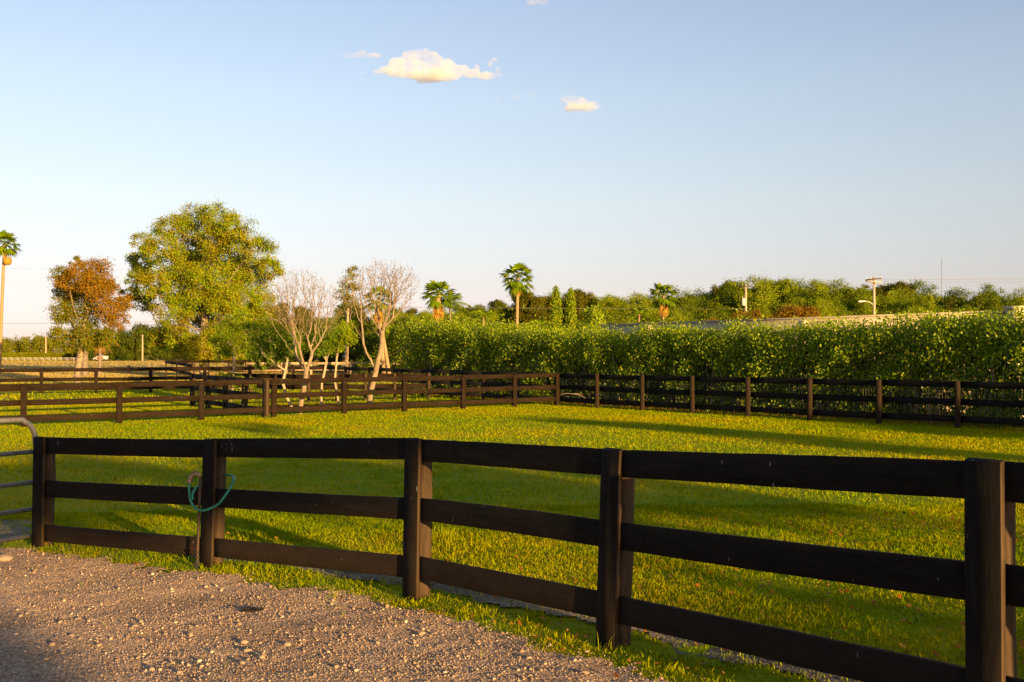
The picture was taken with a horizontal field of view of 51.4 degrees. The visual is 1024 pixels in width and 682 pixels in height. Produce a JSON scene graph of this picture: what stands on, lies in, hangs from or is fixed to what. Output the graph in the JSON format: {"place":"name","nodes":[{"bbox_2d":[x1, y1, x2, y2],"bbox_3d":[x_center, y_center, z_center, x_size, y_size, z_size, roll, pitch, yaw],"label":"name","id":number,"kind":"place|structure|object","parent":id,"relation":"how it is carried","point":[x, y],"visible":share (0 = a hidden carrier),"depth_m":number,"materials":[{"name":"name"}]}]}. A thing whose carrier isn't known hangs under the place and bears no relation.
{"place":"outdoors","nodes":[
{"label":"outdoors","id":0,"kind":"place"},
{"bbox_2d":[0,519,860,681],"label":"sand strip","id":1,"kind":"object","parent":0,"point":[718,652],"visible":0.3,"depth_m":8.41,"materials":[{"name":"sand"}]},
{"bbox_2d":[0,357,1023,681],"bbox_3d":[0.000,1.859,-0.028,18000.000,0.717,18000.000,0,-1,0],"label":"ground","id":2,"kind":"structure","parent":0,"point":[394,593],"depth_m":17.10,"materials":[{"name":"plant"}]},
{"bbox_2d":[0,229,21,373],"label":"fan palm","id":3,"kind":"object","parent":2,"relation":"on","point":[4,251],"visible":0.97,"depth_m":104.93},
{"bbox_2d":[2,337,24,352],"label":"tree","id":4,"kind":"object","parent":2,"relation":"on","point":[6,343],"visible":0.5,"depth_m":448.58,"materials":[{"name":"green plant"}]},
{"bbox_2d":[6,333,42,352],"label":"tree","id":5,"kind":"object","parent":2,"relation":"on","point":[18,343],"visible":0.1,"depth_m":461.43,"materials":[{"name":"green plant"}]},
{"bbox_2d":[17,335,60,352],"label":"tree","id":6,"kind":"object","parent":2,"relation":"on","point":[37,342],"visible":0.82,"depth_m":449.69,"materials":[{"name":"green plant"}]},
{"bbox_2d":[2,352,76,359],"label":"clipped hedge","id":7,"kind":"object","parent":2,"relation":"on","point":[38,356],"visible":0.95,"depth_m":430.29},
{"bbox_2d":[29,337,67,352],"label":"tree","id":8,"kind":"object","parent":2,"relation":"on","point":[51,345],"visible":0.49,"depth_m":454.94,"materials":[{"name":"green plant"}]},
{"bbox_2d":[81,327,91,375],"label":"feather palm","id":9,"kind":"object","parent":2,"relation":"on","point":[85,362],"visible":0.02,"depth_m":95.75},
{"bbox_2d":[43,255,134,382],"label":"red leaved tree","id":10,"kind":"object","parent":2,"relation":"on","point":[91,286],"visible":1,"depth_m":69.47,"materials":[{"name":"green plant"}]},
{"bbox_2d":[87,328,123,374],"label":"feather palm","id":11,"kind":"object","parent":2,"relation":"on","point":[100,351],"visible":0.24,"depth_m":95.89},
{"bbox_2d":[104,347,117,360],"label":"tree","id":12,"kind":"object","parent":2,"relation":"on","point":[111,355],"visible":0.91,"depth_m":388.85,"materials":[{"name":"green plant"}]},
{"bbox_2d":[114,344,141,360],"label":"bush","id":13,"kind":"object","parent":2,"relation":"on","point":[126,356],"visible":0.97,"depth_m":387.88,"materials":[{"name":"green plant"}]},
{"bbox_2d":[114,322,150,360],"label":"tree","id":14,"kind":"object","parent":2,"relation":"on","point":[133,340],"visible":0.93,"depth_m":388.39,"materials":[{"name":"green plant"}]},
{"bbox_2d":[149,324,175,360],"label":"tree","id":15,"kind":"object","parent":2,"relation":"on","point":[164,350],"visible":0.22,"depth_m":401.70,"materials":[{"name":"green plant"}]},
{"bbox_2d":[0,366,325,393],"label":"board fence","id":16,"kind":"object","parent":2,"relation":"on","point":[41,379],"visible":0.55,"depth_m":57.33,"materials":[{"name":"wood"}]},
{"bbox_2d":[187,471,201,568],"bbox_3d":[-3.194,1.845,10.707,0.144,1.076,0.052,0,-1,0],"label":"standpipe","id":17,"kind":"object","parent":2,"relation":"on","point":[189,480],"visible":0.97,"depth_m":10.70,"materials":[{"name":"black metal"}]},
{"bbox_2d":[116,196,285,374],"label":"broadleaf tree","id":18,"kind":"object","parent":2,"relation":"on","point":[204,264],"visible":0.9,"depth_m":90.01,"materials":[{"name":"green plant"}]},
{"bbox_2d":[165,360,246,380],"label":"board fence","id":19,"kind":"object","parent":2,"relation":"on","point":[181,363],"visible":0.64,"depth_m":81.78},
{"bbox_2d":[190,374,268,417],"bbox_3d":[-11.073,2.112,41.252,0.236,1.580,9.003,1,-1,-33],"label":"board fence","id":20,"kind":"object","parent":2,"relation":"on","point":[224,390],"visible":0.64,"depth_m":40.93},
{"bbox_2d":[206,308,257,400],"bbox_3d":[-12.577,0.667,48.060,2.076,4.350,2.537,0,-1,15],"label":"sapling","id":21,"kind":"object","parent":2,"relation":"on","point":[233,349],"visible":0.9,"depth_m":48.01,"materials":[{"name":"green plant"}]},
{"bbox_2d":[215,371,256,388],"bbox_3d":[-12.248,2.064,47.110,2.134,1.546,0.931,0,-1,13],"label":"shrub","id":22,"kind":"object","parent":2,"relation":"on","point":[225,374],"visible":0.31,"depth_m":47.16,"materials":[{"name":"green plant"}]},
{"bbox_2d":[215,301,278,371],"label":"woodland tree","id":23,"kind":"object","parent":2,"relation":"on","point":[259,358],"visible":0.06,"depth_m":110.02,"materials":[{"name":"green plant"}]},
{"bbox_2d":[238,319,305,406],"bbox_3d":[-9.585,0.972,42.575,3.258,3.742,1.726,0,-1,25],"label":"sapling","id":24,"kind":"object","parent":2,"relation":"on","point":[274,338],"visible":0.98,"depth_m":42.52,"materials":[{"name":"green plant"}]},
{"bbox_2d":[258,302,290,371],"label":"woodland tree","id":25,"kind":"object","parent":2,"relation":"on","point":[275,316],"visible":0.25,"depth_m":111.20,"materials":[{"name":"green plant"}]},
{"bbox_2d":[0,373,559,426],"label":"board fence","id":26,"kind":"object","parent":2,"relation":"on","point":[23,402],"visible":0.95,"depth_m":37.63,"materials":[{"name":"wood"}]},
{"bbox_2d":[267,326,305,372],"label":"woodland tree","id":27,"kind":"object","parent":2,"relation":"on","point":[298,353],"visible":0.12,"depth_m":103.00,"materials":[{"name":"green plant"}]},
{"bbox_2d":[261,267,343,413],"bbox_3d":[-7.736,0.050,39.507,3.064,5.615,2.568,0,-1,0],"label":"bare tree","id":28,"kind":"object","parent":2,"relation":"on","point":[303,365],"visible":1,"depth_m":39.42,"materials":[{"name":"brown plant"}]},
{"bbox_2d":[287,304,322,371],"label":"woodland tree","id":29,"kind":"object","parent":2,"relation":"on","point":[296,312],"visible":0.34,"depth_m":111.59,"materials":[{"name":"green plant"}]},
{"bbox_2d":[244,362,397,374],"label":"timber fence","id":30,"kind":"object","parent":2,"relation":"on","point":[311,364],"visible":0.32,"depth_m":94.87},
{"bbox_2d":[300,316,346,404],"bbox_3d":[-7.841,0.882,43.874,2.173,3.874,2.359,0,-1,0],"label":"sapling","id":31,"kind":"object","parent":2,"relation":"on","point":[323,351],"visible":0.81,"depth_m":43.53,"materials":[{"name":"green plant"}]},
{"bbox_2d":[228,373,429,401],"bbox_3d":[-8.652,2.190,49.026,9.652,1.428,3.060,0,-1,0],"label":"board fence","id":32,"kind":"object","parent":2,"relation":"on","point":[365,385],"visible":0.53,"depth_m":48.77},
{"bbox_2d":[301,312,357,371],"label":"woodland tree","id":33,"kind":"object","parent":2,"relation":"on","point":[333,359],"visible":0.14,"depth_m":111.42,"materials":[{"name":"green plant"}]},
{"bbox_2d":[0,547,672,681],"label":"gravel drive","id":34,"kind":"structure","parent":2,"relation":"on","point":[199,590],"depth_m":7.88,"materials":[{"name":"gravel"}]},
{"bbox_2d":[0,553,13,560],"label":"rock","id":35,"kind":"object","parent":34,"relation":"on","point":[5,557],"visible":1,"depth_m":11.23,"materials":[{"name":"stone"}]},
{"bbox_2d":[0,417,37,542],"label":"pipe gate","id":36,"kind":"structure","parent":34,"relation":"on","point":[28,424],"depth_m":12.14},
{"bbox_2d":[0,545,700,681],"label":"gravel stones","id":37,"kind":"object","parent":34,"relation":"on","point":[521,650],"visible":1,"depth_m":7.69,"materials":[{"name":"gravel"}]},
{"bbox_2d":[328,318,359,404],"bbox_3d":[-7.077,0.907,44.448,1.697,3.832,1.772,1,-1,-44],"label":"sapling","id":38,"kind":"object","parent":2,"relation":"on","point":[343,339],"visible":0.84,"depth_m":44.22,"materials":[{"name":"green plant"}]},
{"bbox_2d":[331,265,362,365],"bbox_3d":[-9.596,-0.813,61.881,1.778,7.396,2.622,1,-1,-34],"label":"sapling","id":39,"kind":"object","parent":2,"relation":"on","point":[351,277],"visible":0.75,"depth_m":61.98,"materials":[{"name":"green plant"}]},
{"bbox_2d":[335,299,363,373],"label":"tree","id":40,"kind":"object","parent":2,"relation":"on","point":[355,318],"visible":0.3,"depth_m":83.89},
{"bbox_2d":[335,303,371,371],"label":"woodland tree","id":41,"kind":"object","parent":2,"relation":"on","point":[363,316],"visible":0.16,"depth_m":113.75,"materials":[{"name":"green plant"}]},
{"bbox_2d":[348,319,372,360],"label":"woodland tree","id":42,"kind":"object","parent":2,"relation":"on","point":[353,351],"visible":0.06,"depth_m":111.33,"materials":[{"name":"green plant"}]},
{"bbox_2d":[359,285,392,373],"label":"fan palm","id":43,"kind":"object","parent":2,"relation":"on","point":[383,357],"visible":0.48,"depth_m":79.86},
{"bbox_2d":[349,327,405,373],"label":"bush","id":44,"kind":"object","parent":2,"relation":"on","point":[366,338],"visible":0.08,"depth_m":99.34,"materials":[{"name":"green plant"}]},
{"bbox_2d":[338,259,419,402],"bbox_3d":[-5.715,-0.409,45.953,3.486,6.573,2.571,0,-1,-22],"label":"bare tree","id":45,"kind":"object","parent":2,"relation":"on","point":[381,336],"visible":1,"depth_m":45.93,"materials":[{"name":"brown plant"}]},
{"bbox_2d":[367,312,395,373],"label":"fan palm","id":46,"kind":"object","parent":2,"relation":"on","point":[385,346],"visible":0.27,"depth_m":85.87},
{"bbox_2d":[362,309,417,364],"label":"woodland tree","id":47,"kind":"object","parent":2,"relation":"on","point":[397,317],"visible":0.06,"depth_m":110.90,"materials":[{"name":"green plant"}]},
{"bbox_2d":[390,307,417,322],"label":"woodland tree","id":48,"kind":"object","parent":2,"relation":"on","point":[412,311],"visible":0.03,"depth_m":125.04,"materials":[{"name":"green plant"}]},
{"bbox_2d":[348,316,494,373],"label":"bush","id":49,"kind":"object","parent":2,"relation":"on","point":[390,351],"visible":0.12,"depth_m":91.40,"materials":[{"name":"green plant"}]},
{"bbox_2d":[414,309,444,321],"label":"woodland tree","id":50,"kind":"object","parent":2,"relation":"on","point":[421,313],"visible":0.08,"depth_m":110.86,"materials":[{"name":"green plant"}]},
{"bbox_2d":[323,366,553,402],"bbox_3d":[-4.490,2.123,52.820,0.193,1.668,20.471,1,-1,-38],"label":"board fence","id":51,"kind":"object","parent":2,"relation":"on","point":[483,394],"visible":0.41,"depth_m":50.23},
{"bbox_2d":[421,279,457,373],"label":"fan palm","id":52,"kind":"object","parent":2,"relation":"on","point":[437,300],"visible":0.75,"depth_m":84.78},
{"bbox_2d":[426,293,472,321],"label":"feather palm","id":53,"kind":"object","parent":2,"relation":"on","point":[457,296],"visible":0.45,"depth_m":91.85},
{"bbox_2d":[445,307,500,323],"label":"woodland tree","id":54,"kind":"object","parent":2,"relation":"on","point":[461,316],"visible":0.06,"depth_m":115.45,"materials":[{"name":"green plant"}]},
{"bbox_2d":[471,309,498,325],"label":"feather palm","id":55,"kind":"object","parent":2,"relation":"on","point":[485,314],"visible":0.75,"depth_m":81.94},
{"bbox_2d":[463,302,513,323],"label":"woodland tree","id":56,"kind":"object","parent":2,"relation":"on","point":[504,310],"visible":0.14,"depth_m":117.14,"materials":[{"name":"green plant"}]},
{"bbox_2d":[486,299,510,312],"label":"woodland tree","id":57,"kind":"object","parent":2,"relation":"on","point":[492,304],"visible":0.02,"depth_m":127.50,"materials":[{"name":"green plant"}]},
{"bbox_2d":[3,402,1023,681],"bbox_3d":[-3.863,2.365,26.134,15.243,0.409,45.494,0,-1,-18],"label":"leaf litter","id":58,"kind":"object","parent":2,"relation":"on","point":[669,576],"visible":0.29,"depth_m":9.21,"materials":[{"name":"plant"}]},
{"bbox_2d":[499,262,533,327],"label":"fan palm","id":59,"kind":"object","parent":2,"relation":"on","point":[515,286],"visible":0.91,"depth_m":87.78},
{"bbox_2d":[31,436,1023,681],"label":"board fence","id":60,"kind":"object","parent":2,"relation":"on","point":[984,579],"visible":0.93,"depth_m":7.25,"materials":[{"name":"paint"}]},
{"bbox_2d":[188,474,234,511],"bbox_3d":[-2.969,1.526,10.765,0.653,0.357,0.395,0,-1,30],"label":"garden hose","id":61,"kind":"object","parent":60,"relation":"attached to","point":[191,496],"visible":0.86,"depth_m":10.67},
{"bbox_2d":[507,290,550,327],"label":"woodland tree","id":62,"kind":"object","parent":2,"relation":"on","point":[527,312],"visible":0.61,"depth_m":114.01,"materials":[{"name":"green plant"}]},
{"bbox_2d":[527,318,548,330],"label":"feather palm","id":63,"kind":"object","parent":2,"relation":"on","point":[540,322],"visible":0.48,"depth_m":83.91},
{"bbox_2d":[534,294,577,321],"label":"woodland tree","id":64,"kind":"object","parent":2,"relation":"on","point":[548,299],"visible":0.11,"depth_m":117.16,"materials":[{"name":"green plant"}]},
{"bbox_2d":[549,285,563,379],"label":"cypress","id":65,"kind":"object","parent":2,"relation":"on","point":[556,316],"visible":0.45,"depth_m":69.84,"materials":[{"name":"green plant"}]},
{"bbox_2d":[564,287,577,378],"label":"cypress","id":66,"kind":"object","parent":2,"relation":"on","point":[571,315],"visible":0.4,"depth_m":69.88,"materials":[{"name":"green plant"}]},
{"bbox_2d":[561,288,604,323],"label":"woodland tree","id":67,"kind":"object","parent":2,"relation":"on","point":[584,300],"visible":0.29,"depth_m":117.20,"materials":[{"name":"green plant"}]},
{"bbox_2d":[579,304,606,329],"bbox_3d":[4.472,0.392,58.034,1.699,4.937,2.218,0,-1,0],"label":"sapling","id":68,"kind":"object","parent":2,"relation":"on","point":[594,313],"visible":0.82,"depth_m":57.64,"materials":[{"name":"green plant"}]},
{"bbox_2d":[575,303,640,327],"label":"woodland tree","id":69,"kind":"object","parent":2,"relation":"on","point":[622,317],"visible":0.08,"depth_m":108.75,"materials":[{"name":"green plant"}]},
{"bbox_2d":[587,289,652,321],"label":"woodland tree","id":70,"kind":"object","parent":2,"relation":"on","point":[613,302],"visible":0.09,"depth_m":115.00,"materials":[{"name":"green plant"}]},
{"bbox_2d":[578,312,668,334],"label":"bush","id":71,"kind":"object","parent":2,"relation":"on","point":[623,321],"visible":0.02,"depth_m":96.22,"materials":[{"name":"green plant"}]},
{"bbox_2d":[625,307,652,322],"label":"feather palm","id":72,"kind":"object","parent":2,"relation":"on","point":[645,314],"visible":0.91,"depth_m":99.95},
{"bbox_2d":[648,283,677,321],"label":"fan palm","id":73,"kind":"object","parent":2,"relation":"on","point":[662,303],"visible":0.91,"depth_m":94.83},
{"bbox_2d":[642,307,684,322],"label":"woodland tree","id":74,"kind":"object","parent":2,"relation":"on","point":[674,312],"visible":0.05,"depth_m":105.66,"materials":[{"name":"green plant"}]},
{"bbox_2d":[649,310,695,322],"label":"bush","id":75,"kind":"object","parent":2,"relation":"on","point":[674,319],"visible":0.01,"depth_m":92.60,"materials":[{"name":"green plant"}]},
{"bbox_2d":[643,285,727,318],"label":"woodland tree","id":76,"kind":"object","parent":2,"relation":"on","point":[687,300],"visible":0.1,"depth_m":117.81,"materials":[{"name":"green plant"}]},
{"bbox_2d":[673,301,731,320],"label":"woodland tree","id":77,"kind":"object","parent":2,"relation":"on","point":[717,314],"visible":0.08,"depth_m":107.21,"materials":[{"name":"green plant"}]},
{"bbox_2d":[684,288,721,317],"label":"woodland tree","id":78,"kind":"object","parent":2,"relation":"on","point":[706,296],"visible":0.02,"depth_m":120.21,"materials":[{"name":"green plant"}]},
{"bbox_2d":[391,299,1023,427],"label":"hedge","id":79,"kind":"object","parent":2,"relation":"on","point":[972,347],"visible":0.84,"depth_m":38.32,"materials":[{"name":"green plant"}]},
{"bbox_2d":[700,281,738,319],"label":"woodland tree","id":80,"kind":"object","parent":2,"relation":"on","point":[714,288],"visible":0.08,"depth_m":122.62,"materials":[{"name":"green plant"}]},
{"bbox_2d":[424,393,1023,429],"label":"hedge litter","id":81,"kind":"object","parent":2,"relation":"on","point":[673,409],"visible":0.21,"depth_m":36.25,"materials":[{"name":"brown plant"}]},
{"bbox_2d":[739,285,751,310],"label":"utility pole","id":82,"kind":"object","parent":2,"relation":"on","point":[743,301],"visible":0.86,"depth_m":107.95,"materials":[{"name":"brown wood"}]},
{"bbox_2d":[269,306,658,308],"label":"power line","id":83,"kind":"object","parent":82,"relation":"attached to","point":[446,307],"visible":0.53,"depth_m":107.95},
{"bbox_2d":[713,271,785,319],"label":"woodland tree","id":84,"kind":"object","parent":2,"relation":"on","point":[735,293],"visible":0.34,"depth_m":115.14,"materials":[{"name":"green plant"}]},
{"bbox_2d":[724,302,826,319],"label":"woodland tree","id":85,"kind":"object","parent":2,"relation":"on","point":[785,311],"visible":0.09,"depth_m":98.11,"materials":[{"name":"green plant"}]},
{"bbox_2d":[755,296,803,316],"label":"woodland tree","id":86,"kind":"object","parent":2,"relation":"on","point":[771,308],"visible":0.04,"depth_m":106.33,"materials":[{"name":"green plant"}]},
{"bbox_2d":[560,373,1023,428],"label":"board fence","id":87,"kind":"object","parent":2,"relation":"on","point":[879,415],"visible":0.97,"depth_m":34.67,"materials":[{"name":"wood"}]},
{"bbox_2d":[750,276,835,306],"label":"woodland tree","id":88,"kind":"object","parent":2,"relation":"on","point":[813,283],"visible":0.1,"depth_m":116.27,"materials":[{"name":"green plant"}]},
{"bbox_2d":[749,275,851,313],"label":"woodland tree","id":89,"kind":"object","parent":2,"relation":"on","point":[796,292],"visible":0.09,"depth_m":115.25,"materials":[{"name":"green plant"}]},
{"bbox_2d":[774,296,839,316],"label":"woodland tree","id":90,"kind":"object","parent":2,"relation":"on","point":[824,309],"visible":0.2,"depth_m":105.86,"materials":[{"name":"green plant"}]},
{"bbox_2d":[599,306,1023,416],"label":"garden wall","id":91,"kind":"structure","parent":2,"relation":"on","point":[715,323],"depth_m":40.96,"materials":[{"name":"beige paint"}]},
{"bbox_2d":[768,279,860,310],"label":"woodland tree","id":92,"kind":"object","parent":2,"relation":"on","point":[849,292],"visible":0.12,"depth_m":116.45,"materials":[{"name":"green plant"}]},
{"bbox_2d":[823,276,878,307],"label":"woodland tree","id":93,"kind":"object","parent":2,"relation":"on","point":[849,287],"visible":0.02,"depth_m":121.12,"materials":[{"name":"green plant"}]},
{"bbox_2d":[831,300,879,315],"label":"woodland tree","id":94,"kind":"object","parent":2,"relation":"on","point":[840,307],"visible":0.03,"depth_m":108.99,"materials":[{"name":"green plant"}]},
{"bbox_2d":[858,276,881,314],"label":"utility pole","id":95,"kind":"object","parent":2,"relation":"on","point":[873,284],"visible":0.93,"depth_m":107.89,"materials":[{"name":"brown wood"}]},
{"bbox_2d":[835,286,906,303],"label":"woodland tree","id":96,"kind":"object","parent":2,"relation":"on","point":[891,294],"visible":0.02,"depth_m":118.15,"materials":[{"name":"green plant"}]},
{"bbox_2d":[842,285,903,314],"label":"woodland tree","id":97,"kind":"object","parent":2,"relation":"on","point":[852,302],"visible":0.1,"depth_m":115.00,"materials":[{"name":"green plant"}]},
{"bbox_2d":[861,280,921,296],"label":"woodland tree","id":98,"kind":"object","parent":2,"relation":"on","point":[898,284],"visible":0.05,"depth_m":124.32,"materials":[{"name":"green plant"}]},
{"bbox_2d":[852,293,942,314],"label":"woodland tree","id":99,"kind":"object","parent":2,"relation":"on","point":[922,300],"visible":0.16,"depth_m":112.38,"materials":[{"name":"green plant"}]},
{"bbox_2d":[880,284,916,300],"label":"woodland tree","id":100,"kind":"object","parent":2,"relation":"on","point":[907,289],"visible":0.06,"depth_m":123.14,"materials":[{"name":"green plant"}]},
{"bbox_2d":[878,278,942,297],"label":"woodland tree","id":101,"kind":"object","parent":2,"relation":"on","point":[923,289],"visible":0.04,"depth_m":125.83,"materials":[{"name":"green plant"}]},
{"bbox_2d":[880,286,955,311],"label":"woodland tree","id":102,"kind":"object","parent":2,"relation":"on","point":[913,298],"visible":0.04,"depth_m":117.18,"materials":[{"name":"green plant"}]},
{"bbox_2d":[933,297,955,311],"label":"woodland tree","id":103,"kind":"object","parent":2,"relation":"on","point":[948,303],"visible":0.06,"depth_m":119.11,"materials":[{"name":"green plant"}]},
{"bbox_2d":[936,282,1007,311],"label":"woodland tree","id":104,"kind":"object","parent":2,"relation":"on","point":[959,302],"visible":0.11,"depth_m":117.88,"materials":[{"name":"green plant"}]},
{"bbox_2d":[952,303,1005,311],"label":"woodland tree","id":105,"kind":"object","parent":2,"relation":"on","point":[967,306],"visible":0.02,"depth_m":106.27,"materials":[{"name":"green plant"}]},
{"bbox_2d":[990,295,1023,308],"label":"woodland tree","id":106,"kind":"object","parent":2,"relation":"on","point":[1018,301],"visible":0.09,"depth_m":114.91,"materials":[{"name":"green plant"}]},
{"bbox_2d":[1001,284,1023,304],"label":"woodland tree","id":107,"kind":"object","parent":2,"relation":"on","point":[1013,295],"visible":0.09,"depth_m":119.34,"materials":[{"name":"green plant"}]},
{"bbox_2d":[0,0,1023,356],"label":"sky","id":108,"kind":"structure","parent":0,"point":[599,147],"materials":[{"name":"blue"}]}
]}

